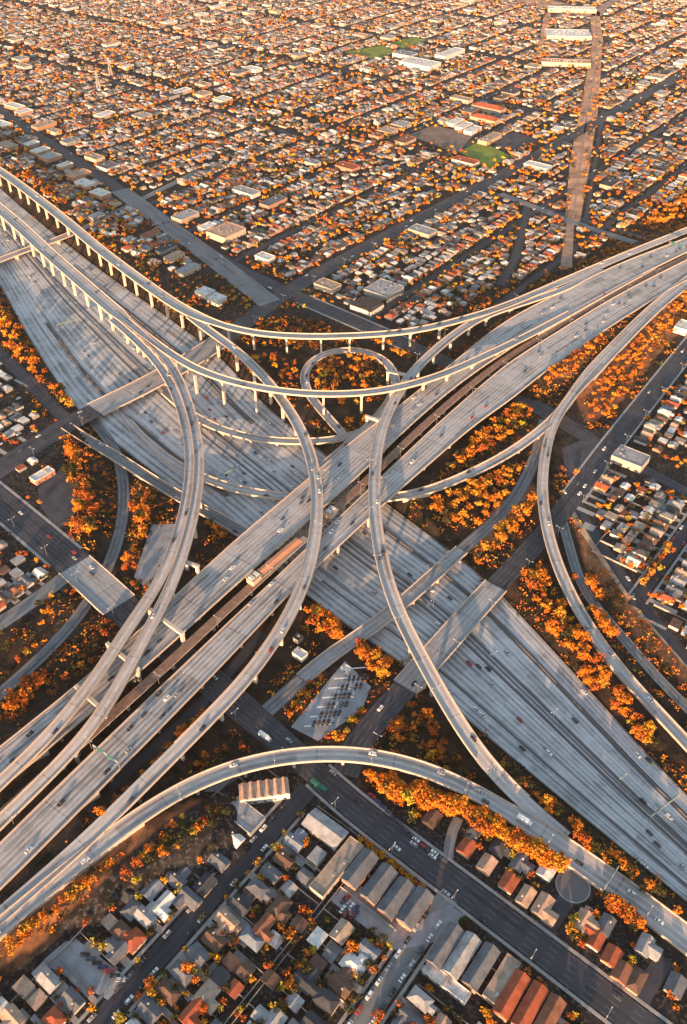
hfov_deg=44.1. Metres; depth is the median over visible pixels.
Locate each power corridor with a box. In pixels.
[560,222,573,269]
[565,18,602,221]
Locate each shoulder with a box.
[0,219,686,845]
[0,225,686,854]
[45,322,228,496]
[73,265,254,423]
[321,580,686,886]
[383,527,686,820]
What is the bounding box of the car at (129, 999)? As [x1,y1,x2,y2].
[124,994,133,1004]
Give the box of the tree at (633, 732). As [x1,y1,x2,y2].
[629,726,645,737]
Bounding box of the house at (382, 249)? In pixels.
[379,247,387,251]
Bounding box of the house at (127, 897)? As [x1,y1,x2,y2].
[122,890,136,903]
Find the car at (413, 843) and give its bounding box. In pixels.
[409,840,417,847]
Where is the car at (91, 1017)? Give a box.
[87,1012,96,1022]
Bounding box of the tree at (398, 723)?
[393,719,404,732]
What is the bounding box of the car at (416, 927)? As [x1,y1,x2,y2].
[413,922,420,931]
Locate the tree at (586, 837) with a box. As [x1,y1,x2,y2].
[578,832,592,846]
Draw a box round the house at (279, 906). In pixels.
[265,892,292,922]
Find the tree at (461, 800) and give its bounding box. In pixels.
[451,793,463,803]
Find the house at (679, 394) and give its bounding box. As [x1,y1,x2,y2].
[673,390,686,399]
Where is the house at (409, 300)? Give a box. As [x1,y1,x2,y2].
[406,299,415,304]
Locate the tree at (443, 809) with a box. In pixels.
[436,799,450,813]
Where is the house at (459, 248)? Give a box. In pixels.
[451,246,464,251]
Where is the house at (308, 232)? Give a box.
[302,228,311,234]
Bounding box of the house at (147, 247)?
[142,245,152,251]
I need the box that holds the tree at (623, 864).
[617,856,628,870]
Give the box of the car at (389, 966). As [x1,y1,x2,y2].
[385,962,392,971]
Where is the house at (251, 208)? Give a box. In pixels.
[245,205,255,211]
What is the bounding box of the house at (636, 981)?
[625,965,648,995]
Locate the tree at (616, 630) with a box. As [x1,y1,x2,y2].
[608,624,619,635]
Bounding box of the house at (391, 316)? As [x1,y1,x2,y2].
[384,312,395,320]
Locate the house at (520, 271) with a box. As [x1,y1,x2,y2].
[518,269,527,273]
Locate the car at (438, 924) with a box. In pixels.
[434,920,441,929]
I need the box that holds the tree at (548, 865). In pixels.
[542,855,552,869]
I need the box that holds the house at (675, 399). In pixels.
[670,395,683,403]
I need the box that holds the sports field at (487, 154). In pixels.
[460,142,510,167]
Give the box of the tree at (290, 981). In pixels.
[285,975,295,989]
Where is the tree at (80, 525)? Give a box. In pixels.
[75,521,86,531]
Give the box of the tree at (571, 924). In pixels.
[565,920,577,934]
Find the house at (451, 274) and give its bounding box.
[446,272,456,277]
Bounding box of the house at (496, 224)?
[491,222,502,227]
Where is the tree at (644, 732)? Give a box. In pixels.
[637,729,652,740]
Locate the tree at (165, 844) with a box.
[156,841,169,850]
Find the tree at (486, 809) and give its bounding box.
[476,803,491,815]
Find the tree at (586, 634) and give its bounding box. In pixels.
[579,630,591,641]
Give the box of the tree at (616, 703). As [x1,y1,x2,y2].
[610,697,620,709]
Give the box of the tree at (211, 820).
[206,814,216,826]
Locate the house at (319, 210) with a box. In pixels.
[310,207,321,213]
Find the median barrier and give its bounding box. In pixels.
[0,222,686,848]
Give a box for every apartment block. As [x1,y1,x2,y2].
[238,776,289,804]
[340,847,379,891]
[359,862,398,907]
[376,875,415,922]
[395,885,433,932]
[425,921,464,969]
[442,931,481,980]
[461,941,500,994]
[492,968,531,1022]
[510,980,548,1023]
[534,992,566,1023]
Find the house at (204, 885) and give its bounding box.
[192,871,217,897]
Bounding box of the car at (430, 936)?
[426,933,433,941]
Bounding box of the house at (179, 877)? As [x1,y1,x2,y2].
[165,866,190,889]
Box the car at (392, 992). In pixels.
[389,987,396,996]
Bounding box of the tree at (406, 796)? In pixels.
[399,789,415,805]
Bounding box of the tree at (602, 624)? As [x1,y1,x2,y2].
[599,616,609,627]
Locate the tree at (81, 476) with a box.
[77,473,88,480]
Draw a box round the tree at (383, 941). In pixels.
[375,933,388,944]
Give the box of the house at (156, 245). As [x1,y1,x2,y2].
[150,242,161,247]
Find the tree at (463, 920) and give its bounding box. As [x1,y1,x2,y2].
[458,916,470,927]
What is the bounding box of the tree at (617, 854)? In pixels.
[610,849,620,858]
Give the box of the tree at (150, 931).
[144,924,156,936]
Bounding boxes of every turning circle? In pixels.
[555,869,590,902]
[557,870,588,901]
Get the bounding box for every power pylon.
[92,71,100,88]
[105,57,112,74]
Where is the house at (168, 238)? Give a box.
[160,236,172,242]
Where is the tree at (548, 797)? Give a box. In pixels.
[543,794,552,804]
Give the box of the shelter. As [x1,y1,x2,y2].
[340,663,350,674]
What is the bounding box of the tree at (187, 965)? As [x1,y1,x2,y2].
[181,961,195,973]
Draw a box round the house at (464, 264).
[461,262,471,267]
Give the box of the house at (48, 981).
[36,968,62,994]
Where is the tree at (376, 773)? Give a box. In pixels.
[369,771,377,781]
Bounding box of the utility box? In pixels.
[293,632,302,643]
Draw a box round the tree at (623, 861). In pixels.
[617,857,632,872]
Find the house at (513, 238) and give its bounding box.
[507,234,516,239]
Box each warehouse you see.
[349,296,383,316]
[364,278,403,302]
[392,50,417,58]
[399,57,440,71]
[434,47,464,60]
[541,58,590,67]
[544,29,591,40]
[547,6,596,12]
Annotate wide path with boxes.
[515,0,599,19]
[537,12,550,52]
[592,0,619,15]
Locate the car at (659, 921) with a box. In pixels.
[654,917,663,925]
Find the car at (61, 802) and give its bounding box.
[57,799,64,806]
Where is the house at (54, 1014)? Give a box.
[41,1005,66,1023]
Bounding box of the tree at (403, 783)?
[396,781,406,792]
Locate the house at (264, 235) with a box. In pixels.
[259,232,268,238]
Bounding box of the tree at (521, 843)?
[512,834,525,851]
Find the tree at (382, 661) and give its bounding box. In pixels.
[376,657,390,667]
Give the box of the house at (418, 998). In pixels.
[406,984,436,1016]
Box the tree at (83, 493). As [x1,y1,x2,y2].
[80,490,92,501]
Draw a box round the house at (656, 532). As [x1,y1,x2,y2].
[649,526,665,537]
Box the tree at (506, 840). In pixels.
[502,835,513,847]
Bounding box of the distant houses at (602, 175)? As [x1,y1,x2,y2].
[0,0,686,224]
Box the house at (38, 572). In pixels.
[32,567,47,580]
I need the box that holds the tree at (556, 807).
[552,803,564,815]
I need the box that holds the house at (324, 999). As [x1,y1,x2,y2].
[310,986,339,1016]
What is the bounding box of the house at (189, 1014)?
[178,998,202,1023]
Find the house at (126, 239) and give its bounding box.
[121,237,130,242]
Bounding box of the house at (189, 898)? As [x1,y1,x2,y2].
[171,886,202,910]
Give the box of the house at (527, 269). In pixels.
[523,266,531,271]
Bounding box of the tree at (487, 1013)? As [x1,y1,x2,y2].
[479,1006,492,1019]
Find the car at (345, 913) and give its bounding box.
[342,909,349,917]
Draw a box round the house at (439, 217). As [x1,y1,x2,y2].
[433,214,443,220]
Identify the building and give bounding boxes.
[0,61,8,67]
[0,120,12,129]
[0,140,18,151]
[4,102,25,110]
[8,37,23,42]
[11,55,28,62]
[13,62,31,69]
[14,108,33,116]
[17,135,37,144]
[23,140,39,147]
[24,40,35,45]
[29,146,50,156]
[31,120,56,130]
[38,151,62,162]
[46,127,61,135]
[49,3,57,6]
[56,161,73,170]
[57,53,68,58]
[59,136,80,146]
[61,5,78,10]
[65,168,91,181]
[74,178,95,189]
[84,152,104,162]
[89,188,111,199]
[93,110,115,119]
[96,160,119,171]
[101,40,120,47]
[121,64,133,70]
[131,111,152,120]
[139,21,149,25]
[153,71,165,76]
[160,91,179,99]
[161,19,177,25]
[170,87,191,95]
[171,209,198,223]
[173,25,186,29]
[177,0,189,3]
[183,23,193,27]
[193,90,212,97]
[194,12,208,17]
[195,81,211,88]
[195,286,214,299]
[197,221,216,233]
[200,17,214,23]
[201,41,217,48]
[207,292,226,306]
[210,4,225,9]
[212,95,232,103]
[218,45,234,51]
[219,0,228,4]
[221,6,236,11]
[230,68,250,76]
[230,797,265,836]
[232,185,260,198]
[242,10,254,14]
[243,65,261,72]
[248,6,261,11]
[248,44,259,49]
[250,76,262,82]
[254,251,274,263]
[259,194,286,209]
[262,3,271,7]
[267,109,281,116]
[269,9,281,13]
[288,62,303,68]
[291,52,305,58]
[301,807,348,851]
[304,47,320,53]
[305,158,320,167]
[309,836,363,900]
[311,22,325,28]
[314,277,341,293]
[320,42,336,48]
[335,161,359,172]
[354,33,368,38]
[360,66,371,72]
[368,132,383,139]
[377,126,397,135]
[380,34,395,40]
[391,120,411,129]
[394,135,415,146]
[407,223,436,238]
[428,17,442,23]
[450,94,472,103]
[451,155,479,167]
[455,1,467,6]
[460,0,474,4]
[461,106,480,115]
[463,7,476,12]
[469,45,480,50]
[477,2,490,6]
[482,953,520,1004]
[493,94,508,101]
[494,19,508,24]
[501,88,520,96]
[523,160,551,172]
[524,63,541,68]
[551,126,564,133]
[559,24,574,28]
[599,178,618,189]
[610,444,650,473]
[616,89,633,96]
[628,33,639,38]
[635,80,649,87]
[644,73,664,81]
[654,70,670,77]
[654,90,669,97]
[657,20,668,25]
[673,15,686,20]
[673,59,686,65]
[673,319,686,335]
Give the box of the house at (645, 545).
[637,540,652,551]
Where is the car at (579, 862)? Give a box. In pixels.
[575,859,583,865]
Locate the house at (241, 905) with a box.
[228,889,255,917]
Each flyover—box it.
[0,167,686,352]
[0,203,655,417]
[0,316,322,925]
[0,318,194,791]
[0,318,203,830]
[0,746,686,955]
[368,267,603,835]
[537,275,686,751]
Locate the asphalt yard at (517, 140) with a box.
[494,132,538,152]
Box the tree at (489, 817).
[483,814,501,827]
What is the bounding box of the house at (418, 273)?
[412,270,422,276]
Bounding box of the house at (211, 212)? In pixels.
[205,209,216,215]
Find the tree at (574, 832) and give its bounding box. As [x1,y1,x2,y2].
[572,829,586,840]
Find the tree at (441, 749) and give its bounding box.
[434,743,445,755]
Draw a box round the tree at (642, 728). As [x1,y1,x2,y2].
[638,725,652,734]
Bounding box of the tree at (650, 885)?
[644,877,656,888]
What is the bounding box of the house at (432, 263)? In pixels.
[428,260,441,267]
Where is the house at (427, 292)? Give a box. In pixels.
[419,288,431,295]
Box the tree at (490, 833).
[480,823,496,837]
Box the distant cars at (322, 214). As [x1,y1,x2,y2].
[0,0,686,451]
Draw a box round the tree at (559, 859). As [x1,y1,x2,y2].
[552,852,568,872]
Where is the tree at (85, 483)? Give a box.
[75,477,91,487]
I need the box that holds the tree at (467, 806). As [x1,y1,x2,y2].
[463,804,477,819]
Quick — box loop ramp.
[300,347,399,469]
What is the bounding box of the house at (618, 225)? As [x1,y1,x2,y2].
[616,222,627,227]
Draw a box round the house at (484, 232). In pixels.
[478,230,488,235]
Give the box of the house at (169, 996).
[154,978,181,1006]
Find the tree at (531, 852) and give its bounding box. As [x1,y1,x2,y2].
[527,844,543,857]
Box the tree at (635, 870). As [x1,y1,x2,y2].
[628,866,639,878]
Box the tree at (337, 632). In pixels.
[331,628,341,638]
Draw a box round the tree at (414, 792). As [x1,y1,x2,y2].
[404,786,420,795]
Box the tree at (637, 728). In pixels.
[633,722,643,735]
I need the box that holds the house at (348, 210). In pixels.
[343,207,352,214]
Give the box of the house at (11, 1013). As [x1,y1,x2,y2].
[0,1002,26,1023]
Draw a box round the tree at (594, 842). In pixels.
[590,839,602,853]
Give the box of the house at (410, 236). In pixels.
[403,233,414,239]
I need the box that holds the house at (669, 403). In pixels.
[664,400,679,409]
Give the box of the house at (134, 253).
[131,251,141,256]
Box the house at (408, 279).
[401,275,412,283]
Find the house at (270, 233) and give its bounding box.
[264,230,275,236]
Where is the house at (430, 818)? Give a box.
[421,809,442,829]
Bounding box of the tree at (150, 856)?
[144,852,155,862]
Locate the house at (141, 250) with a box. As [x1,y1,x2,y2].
[138,248,147,253]
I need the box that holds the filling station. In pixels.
[29,466,55,485]
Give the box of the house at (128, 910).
[120,898,142,921]
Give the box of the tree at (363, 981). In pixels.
[355,971,367,985]
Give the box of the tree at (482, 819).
[476,815,488,828]
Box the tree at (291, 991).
[287,982,298,994]
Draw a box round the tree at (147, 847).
[143,842,156,853]
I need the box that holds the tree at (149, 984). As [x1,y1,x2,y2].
[143,973,154,988]
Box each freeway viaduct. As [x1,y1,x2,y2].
[0,237,686,777]
[0,259,686,889]
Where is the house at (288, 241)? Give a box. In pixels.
[279,239,290,245]
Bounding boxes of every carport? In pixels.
[422,962,449,988]
[443,976,470,1005]
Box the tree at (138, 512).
[134,509,142,517]
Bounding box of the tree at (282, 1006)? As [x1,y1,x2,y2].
[273,1000,287,1014]
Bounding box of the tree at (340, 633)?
[328,628,343,636]
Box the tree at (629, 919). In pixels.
[624,913,636,922]
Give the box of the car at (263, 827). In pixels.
[259,824,266,831]
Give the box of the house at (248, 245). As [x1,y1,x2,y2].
[241,241,253,247]
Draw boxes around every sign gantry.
[56,318,78,328]
[92,744,120,767]
[217,465,240,478]
[604,866,618,889]
[648,793,680,821]
[668,241,684,251]
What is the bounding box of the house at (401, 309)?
[395,305,407,312]
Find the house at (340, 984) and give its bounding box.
[324,966,354,1000]
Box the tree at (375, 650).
[371,645,381,655]
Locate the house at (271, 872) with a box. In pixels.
[259,862,282,885]
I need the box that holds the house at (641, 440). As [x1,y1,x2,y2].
[633,435,649,445]
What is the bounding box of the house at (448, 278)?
[442,275,453,281]
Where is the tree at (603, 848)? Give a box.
[597,843,605,853]
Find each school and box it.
[446,117,463,126]
[454,121,472,130]
[463,125,481,135]
[469,113,500,125]
[471,102,506,114]
[477,132,501,145]
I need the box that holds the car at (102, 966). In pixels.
[97,965,107,968]
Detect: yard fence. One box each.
[9,769,279,1011]
[162,805,367,1023]
[232,846,426,1023]
[417,942,521,1023]
[592,482,686,571]
[653,588,686,620]
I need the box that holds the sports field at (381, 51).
[345,45,392,58]
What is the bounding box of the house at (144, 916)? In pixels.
[134,900,156,928]
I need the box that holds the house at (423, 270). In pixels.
[419,267,428,273]
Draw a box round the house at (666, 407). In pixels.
[661,405,674,411]
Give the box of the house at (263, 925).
[252,911,276,944]
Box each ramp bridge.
[114,390,577,503]
[161,390,357,446]
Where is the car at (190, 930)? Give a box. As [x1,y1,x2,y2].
[186,927,193,935]
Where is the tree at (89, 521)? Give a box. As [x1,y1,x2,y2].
[84,516,96,527]
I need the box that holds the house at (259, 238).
[253,235,262,241]
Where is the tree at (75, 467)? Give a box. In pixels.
[64,463,79,473]
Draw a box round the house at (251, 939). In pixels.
[239,926,263,952]
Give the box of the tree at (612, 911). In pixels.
[606,901,623,912]
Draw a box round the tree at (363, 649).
[358,646,369,659]
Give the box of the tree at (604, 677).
[597,670,611,680]
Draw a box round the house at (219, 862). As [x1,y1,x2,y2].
[207,852,230,872]
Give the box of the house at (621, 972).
[610,959,633,985]
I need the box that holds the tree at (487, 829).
[475,815,493,834]
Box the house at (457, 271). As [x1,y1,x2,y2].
[452,268,461,275]
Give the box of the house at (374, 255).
[369,252,378,258]
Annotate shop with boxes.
[120,244,135,252]
[140,228,160,239]
[155,242,177,255]
[163,250,184,262]
[175,262,200,277]
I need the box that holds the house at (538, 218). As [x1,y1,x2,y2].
[534,215,542,221]
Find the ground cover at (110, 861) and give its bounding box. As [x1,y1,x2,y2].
[0,193,686,980]
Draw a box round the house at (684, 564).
[681,559,686,569]
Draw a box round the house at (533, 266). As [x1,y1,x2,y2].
[525,263,537,269]
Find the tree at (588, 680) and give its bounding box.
[582,674,596,685]
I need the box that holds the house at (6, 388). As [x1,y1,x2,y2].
[0,384,12,392]
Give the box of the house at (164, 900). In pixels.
[152,890,175,921]
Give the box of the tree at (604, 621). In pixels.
[599,617,611,626]
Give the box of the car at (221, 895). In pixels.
[219,890,227,898]
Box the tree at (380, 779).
[374,774,387,782]
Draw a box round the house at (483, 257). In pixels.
[476,253,486,259]
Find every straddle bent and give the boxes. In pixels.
[74,684,98,707]
[105,641,141,682]
[147,607,185,643]
[186,560,199,574]
[365,415,394,428]
[386,369,405,383]
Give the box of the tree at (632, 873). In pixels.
[624,862,637,878]
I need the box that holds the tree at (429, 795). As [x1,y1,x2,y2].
[421,784,435,798]
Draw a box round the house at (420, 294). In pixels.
[416,291,426,298]
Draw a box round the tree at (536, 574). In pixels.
[529,570,540,579]
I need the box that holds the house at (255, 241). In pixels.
[248,238,257,244]
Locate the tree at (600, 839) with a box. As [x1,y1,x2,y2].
[594,835,603,843]
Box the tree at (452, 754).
[449,749,458,761]
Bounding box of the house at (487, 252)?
[480,250,490,255]
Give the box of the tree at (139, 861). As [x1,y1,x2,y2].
[130,854,143,868]
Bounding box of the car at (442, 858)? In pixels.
[439,855,447,862]
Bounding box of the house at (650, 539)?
[642,533,659,546]
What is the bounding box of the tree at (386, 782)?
[381,779,397,793]
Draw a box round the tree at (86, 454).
[78,448,92,458]
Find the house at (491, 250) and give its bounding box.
[485,248,494,253]
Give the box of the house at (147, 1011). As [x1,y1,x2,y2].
[135,995,163,1023]
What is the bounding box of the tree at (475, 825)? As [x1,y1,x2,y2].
[469,814,482,828]
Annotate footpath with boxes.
[204,775,241,791]
[572,14,596,217]
[572,512,686,667]
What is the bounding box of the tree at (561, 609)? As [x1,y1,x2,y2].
[554,605,565,616]
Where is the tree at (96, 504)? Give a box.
[86,502,98,513]
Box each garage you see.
[0,540,7,550]
[0,565,10,576]
[0,577,6,588]
[0,996,8,1013]
[1,419,11,426]
[2,374,12,381]
[2,429,15,438]
[8,567,23,579]
[10,424,23,432]
[10,554,25,566]
[12,975,35,998]
[13,414,22,421]
[14,463,26,472]
[17,416,29,424]
[26,457,37,465]
[26,988,47,1010]
[29,412,39,419]
[31,962,49,978]
[100,913,117,930]
[167,266,174,271]
[182,259,191,264]
[209,964,230,988]
[210,1019,220,1023]
[220,951,239,972]
[224,978,243,999]
[235,959,255,980]
[250,1004,268,1022]
[260,968,280,989]
[268,929,283,949]
[277,258,284,262]
[280,880,297,898]
[283,272,291,277]
[284,992,304,1013]
[289,914,309,934]
[290,252,297,256]
[295,267,302,271]
[295,867,313,885]
[299,264,307,269]
[307,846,326,866]
[307,926,327,950]
[308,953,327,972]
[311,257,318,262]
[322,942,341,964]
[324,252,331,257]
[335,293,343,298]
[340,288,349,293]
[343,299,351,304]
[346,285,354,290]
[348,280,356,286]
[350,290,358,295]
[357,286,364,291]
[364,265,372,269]
[369,273,377,278]
[393,275,400,279]
[396,318,403,324]
[400,249,407,254]
[403,314,411,319]
[404,267,411,272]
[407,316,415,321]
[408,264,417,269]
[408,309,415,315]
[408,322,416,326]
[411,318,421,324]
[414,306,421,311]
[419,319,428,324]
[420,308,427,313]
[424,300,430,305]
[426,310,434,315]
[427,297,435,302]
[428,314,436,320]
[430,302,437,307]
[435,1012,451,1023]
[438,308,446,313]
[441,289,448,294]
[441,301,447,306]
[444,310,451,316]
[446,286,453,291]
[454,297,461,302]
[459,301,466,306]
[462,274,470,278]
[463,281,469,286]
[466,295,473,300]
[468,270,475,274]
[478,263,486,268]
[478,269,485,274]
[478,276,484,280]
[485,283,492,288]
[488,274,494,279]
[500,260,508,265]
[596,509,606,517]
[600,520,611,530]
[604,511,618,521]
[607,492,617,502]
[610,529,622,538]
[613,488,624,498]
[613,504,625,512]
[613,543,626,553]
[616,522,629,533]
[619,510,628,519]
[620,482,630,491]
[621,535,633,546]
[624,494,635,502]
[627,529,638,539]
[629,510,639,519]
[633,520,646,531]
[636,485,647,494]
[638,511,651,520]
[643,506,655,514]
[645,477,656,484]
[648,500,661,508]
[649,483,660,491]
[652,444,663,452]
[654,492,666,500]
[657,437,667,444]
[664,431,673,439]
[667,426,676,433]
[667,441,678,449]
[668,617,682,631]
[670,422,678,427]
[674,416,683,423]
[674,436,686,444]
[681,431,686,438]
[681,600,686,611]
[681,625,686,635]
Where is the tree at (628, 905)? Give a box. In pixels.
[619,902,637,913]
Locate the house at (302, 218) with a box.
[295,215,306,221]
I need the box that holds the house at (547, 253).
[543,251,552,257]
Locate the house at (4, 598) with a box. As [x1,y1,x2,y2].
[0,592,10,603]
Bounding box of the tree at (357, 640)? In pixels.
[355,637,366,646]
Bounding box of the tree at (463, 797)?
[451,793,469,807]
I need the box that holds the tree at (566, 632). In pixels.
[563,626,573,637]
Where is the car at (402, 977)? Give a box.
[398,973,405,982]
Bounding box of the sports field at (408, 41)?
[391,37,426,48]
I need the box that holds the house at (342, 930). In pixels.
[328,917,354,946]
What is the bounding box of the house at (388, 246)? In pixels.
[383,244,394,250]
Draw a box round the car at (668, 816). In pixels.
[665,813,672,820]
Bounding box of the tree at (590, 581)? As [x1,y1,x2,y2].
[585,577,598,588]
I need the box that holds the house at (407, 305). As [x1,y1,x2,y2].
[399,302,413,309]
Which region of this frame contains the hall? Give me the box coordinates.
[206,221,245,243]
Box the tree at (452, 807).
[448,796,457,812]
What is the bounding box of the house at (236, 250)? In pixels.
[231,247,240,252]
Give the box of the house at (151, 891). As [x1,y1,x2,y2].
[140,878,164,901]
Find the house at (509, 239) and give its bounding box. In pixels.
[501,237,511,242]
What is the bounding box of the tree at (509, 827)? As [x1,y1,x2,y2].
[495,819,510,836]
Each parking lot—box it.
[38,470,76,527]
[43,939,126,999]
[134,524,174,586]
[291,661,370,740]
[331,885,464,949]
[562,436,597,477]
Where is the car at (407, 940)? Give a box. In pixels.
[404,935,410,944]
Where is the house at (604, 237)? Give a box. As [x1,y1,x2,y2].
[598,234,607,240]
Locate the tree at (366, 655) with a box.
[362,648,372,658]
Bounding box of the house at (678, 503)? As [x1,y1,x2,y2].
[666,498,685,509]
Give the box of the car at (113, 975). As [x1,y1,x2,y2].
[110,973,119,977]
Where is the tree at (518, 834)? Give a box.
[512,827,527,842]
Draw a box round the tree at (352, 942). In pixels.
[346,940,359,951]
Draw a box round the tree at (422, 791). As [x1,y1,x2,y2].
[412,779,429,794]
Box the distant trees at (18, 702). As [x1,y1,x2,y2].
[0,0,686,1023]
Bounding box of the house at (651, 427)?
[643,422,660,434]
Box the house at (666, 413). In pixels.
[657,407,673,419]
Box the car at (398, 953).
[394,948,401,958]
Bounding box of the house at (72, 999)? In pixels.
[59,986,85,1013]
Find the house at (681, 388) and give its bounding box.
[677,384,686,392]
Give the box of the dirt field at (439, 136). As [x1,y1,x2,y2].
[409,125,472,151]
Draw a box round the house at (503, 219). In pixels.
[499,217,508,222]
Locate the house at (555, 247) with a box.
[549,245,560,252]
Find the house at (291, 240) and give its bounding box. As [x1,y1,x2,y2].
[285,236,294,242]
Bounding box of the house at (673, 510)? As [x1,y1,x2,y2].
[665,505,680,517]
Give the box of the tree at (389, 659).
[382,654,393,663]
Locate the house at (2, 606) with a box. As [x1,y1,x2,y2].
[0,601,6,611]
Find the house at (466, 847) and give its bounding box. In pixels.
[456,836,476,858]
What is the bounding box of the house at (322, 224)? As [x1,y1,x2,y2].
[317,221,326,226]
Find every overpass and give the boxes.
[0,229,85,262]
[59,555,134,614]
[61,423,292,569]
[87,337,232,415]
[296,546,467,682]
[394,579,506,693]
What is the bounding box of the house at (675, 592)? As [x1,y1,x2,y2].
[665,584,685,599]
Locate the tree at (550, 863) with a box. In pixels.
[546,855,563,872]
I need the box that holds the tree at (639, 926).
[637,918,647,931]
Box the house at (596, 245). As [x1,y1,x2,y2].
[589,240,602,247]
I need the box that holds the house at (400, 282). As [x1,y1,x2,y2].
[396,280,406,285]
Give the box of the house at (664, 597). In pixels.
[657,591,676,605]
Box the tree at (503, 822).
[495,818,506,832]
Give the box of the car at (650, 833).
[645,829,653,836]
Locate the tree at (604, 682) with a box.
[595,677,609,687]
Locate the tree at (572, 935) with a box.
[569,931,581,941]
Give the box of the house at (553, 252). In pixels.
[545,249,556,254]
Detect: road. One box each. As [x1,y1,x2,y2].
[0,9,133,39]
[0,48,646,238]
[0,68,686,478]
[0,105,686,496]
[0,348,69,420]
[0,418,129,699]
[0,484,664,1023]
[0,574,67,629]
[1,0,330,87]
[2,0,386,107]
[2,2,218,53]
[3,1,274,69]
[9,0,686,143]
[25,0,437,123]
[51,0,489,140]
[81,5,527,159]
[82,169,200,228]
[83,783,314,1023]
[105,630,265,791]
[112,188,279,305]
[113,0,596,180]
[149,0,649,203]
[187,6,686,231]
[190,0,686,91]
[234,34,686,260]
[262,419,544,715]
[334,339,686,778]
[346,890,456,1023]
[365,112,686,320]
[374,0,686,50]
[440,163,686,351]
[443,816,463,858]
[496,206,529,284]
[498,193,636,243]
[536,894,574,937]
[559,0,672,16]
[560,522,686,713]
[574,504,686,664]
[583,110,604,224]
[628,520,686,608]
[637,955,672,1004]
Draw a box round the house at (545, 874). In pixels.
[535,865,556,882]
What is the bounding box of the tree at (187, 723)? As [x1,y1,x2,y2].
[184,718,192,727]
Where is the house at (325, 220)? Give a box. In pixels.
[323,217,331,223]
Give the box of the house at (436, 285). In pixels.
[433,281,442,288]
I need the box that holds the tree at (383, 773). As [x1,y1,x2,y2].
[374,772,389,781]
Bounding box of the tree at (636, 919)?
[628,909,642,925]
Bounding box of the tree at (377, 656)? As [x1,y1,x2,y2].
[368,649,382,660]
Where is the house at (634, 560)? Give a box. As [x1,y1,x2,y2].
[625,555,641,568]
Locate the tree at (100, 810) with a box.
[92,806,106,816]
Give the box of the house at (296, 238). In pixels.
[291,234,301,240]
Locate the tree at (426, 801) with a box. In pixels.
[418,793,433,809]
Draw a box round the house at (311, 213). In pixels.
[306,211,315,215]
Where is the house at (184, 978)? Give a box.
[168,959,195,987]
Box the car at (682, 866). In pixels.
[678,863,686,869]
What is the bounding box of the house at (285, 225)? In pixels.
[281,223,288,228]
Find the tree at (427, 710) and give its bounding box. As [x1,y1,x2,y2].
[420,707,432,718]
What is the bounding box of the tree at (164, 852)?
[155,845,169,856]
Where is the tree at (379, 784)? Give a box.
[376,780,384,791]
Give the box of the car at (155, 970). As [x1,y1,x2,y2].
[150,967,158,975]
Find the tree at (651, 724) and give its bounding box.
[644,720,655,730]
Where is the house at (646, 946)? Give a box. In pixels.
[634,932,662,961]
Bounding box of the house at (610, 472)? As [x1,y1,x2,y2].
[604,468,621,478]
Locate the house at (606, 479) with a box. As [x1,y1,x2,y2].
[599,474,614,485]
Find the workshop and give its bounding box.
[87,211,105,221]
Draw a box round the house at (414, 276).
[408,273,417,279]
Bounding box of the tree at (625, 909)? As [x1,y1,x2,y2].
[622,905,637,918]
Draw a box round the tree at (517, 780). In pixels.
[514,776,526,787]
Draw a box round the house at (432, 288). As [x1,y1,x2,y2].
[427,285,436,291]
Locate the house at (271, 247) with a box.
[267,245,278,251]
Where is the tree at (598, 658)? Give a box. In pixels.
[593,652,605,663]
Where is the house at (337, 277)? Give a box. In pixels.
[331,273,342,280]
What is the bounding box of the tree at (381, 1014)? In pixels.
[370,1008,385,1022]
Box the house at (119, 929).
[108,919,132,940]
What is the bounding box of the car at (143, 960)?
[139,956,147,964]
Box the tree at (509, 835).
[500,827,512,843]
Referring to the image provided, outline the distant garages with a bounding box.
[0,0,686,262]
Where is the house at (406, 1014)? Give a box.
[391,1005,424,1023]
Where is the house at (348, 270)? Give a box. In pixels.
[343,267,352,273]
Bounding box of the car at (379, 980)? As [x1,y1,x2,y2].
[375,976,382,985]
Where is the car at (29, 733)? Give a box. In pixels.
[26,730,33,736]
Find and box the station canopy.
[256,536,307,583]
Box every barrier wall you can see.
[5,294,686,902]
[23,209,686,796]
[46,322,226,495]
[112,299,252,422]
[383,528,686,817]
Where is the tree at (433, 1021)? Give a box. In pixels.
[426,1016,435,1023]
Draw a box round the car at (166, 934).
[162,929,171,938]
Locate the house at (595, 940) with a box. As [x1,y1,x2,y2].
[584,925,605,951]
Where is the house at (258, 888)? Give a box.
[245,876,272,904]
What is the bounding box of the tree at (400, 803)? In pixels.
[393,796,403,806]
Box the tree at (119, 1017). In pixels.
[113,1012,126,1023]
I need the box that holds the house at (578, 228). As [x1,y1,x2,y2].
[576,226,585,231]
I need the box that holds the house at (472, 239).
[464,236,474,243]
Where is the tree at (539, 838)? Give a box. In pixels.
[526,835,545,851]
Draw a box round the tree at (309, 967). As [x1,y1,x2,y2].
[300,960,313,972]
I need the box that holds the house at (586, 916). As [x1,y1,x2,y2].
[573,905,599,934]
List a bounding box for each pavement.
[0,481,82,548]
[0,522,49,566]
[75,800,282,1023]
[116,812,304,1023]
[295,302,398,347]
[305,784,611,1023]
[310,295,412,340]
[328,764,672,1023]
[337,929,406,1023]
[379,921,448,1023]
[562,335,686,491]
[584,365,686,500]
[628,512,686,595]
[645,544,686,604]
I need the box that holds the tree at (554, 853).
[548,849,562,864]
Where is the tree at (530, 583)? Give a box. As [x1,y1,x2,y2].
[525,575,537,587]
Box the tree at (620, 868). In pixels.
[613,856,624,871]
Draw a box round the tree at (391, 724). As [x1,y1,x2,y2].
[386,719,394,730]
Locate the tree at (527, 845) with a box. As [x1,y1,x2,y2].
[521,840,533,854]
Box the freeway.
[0,189,686,899]

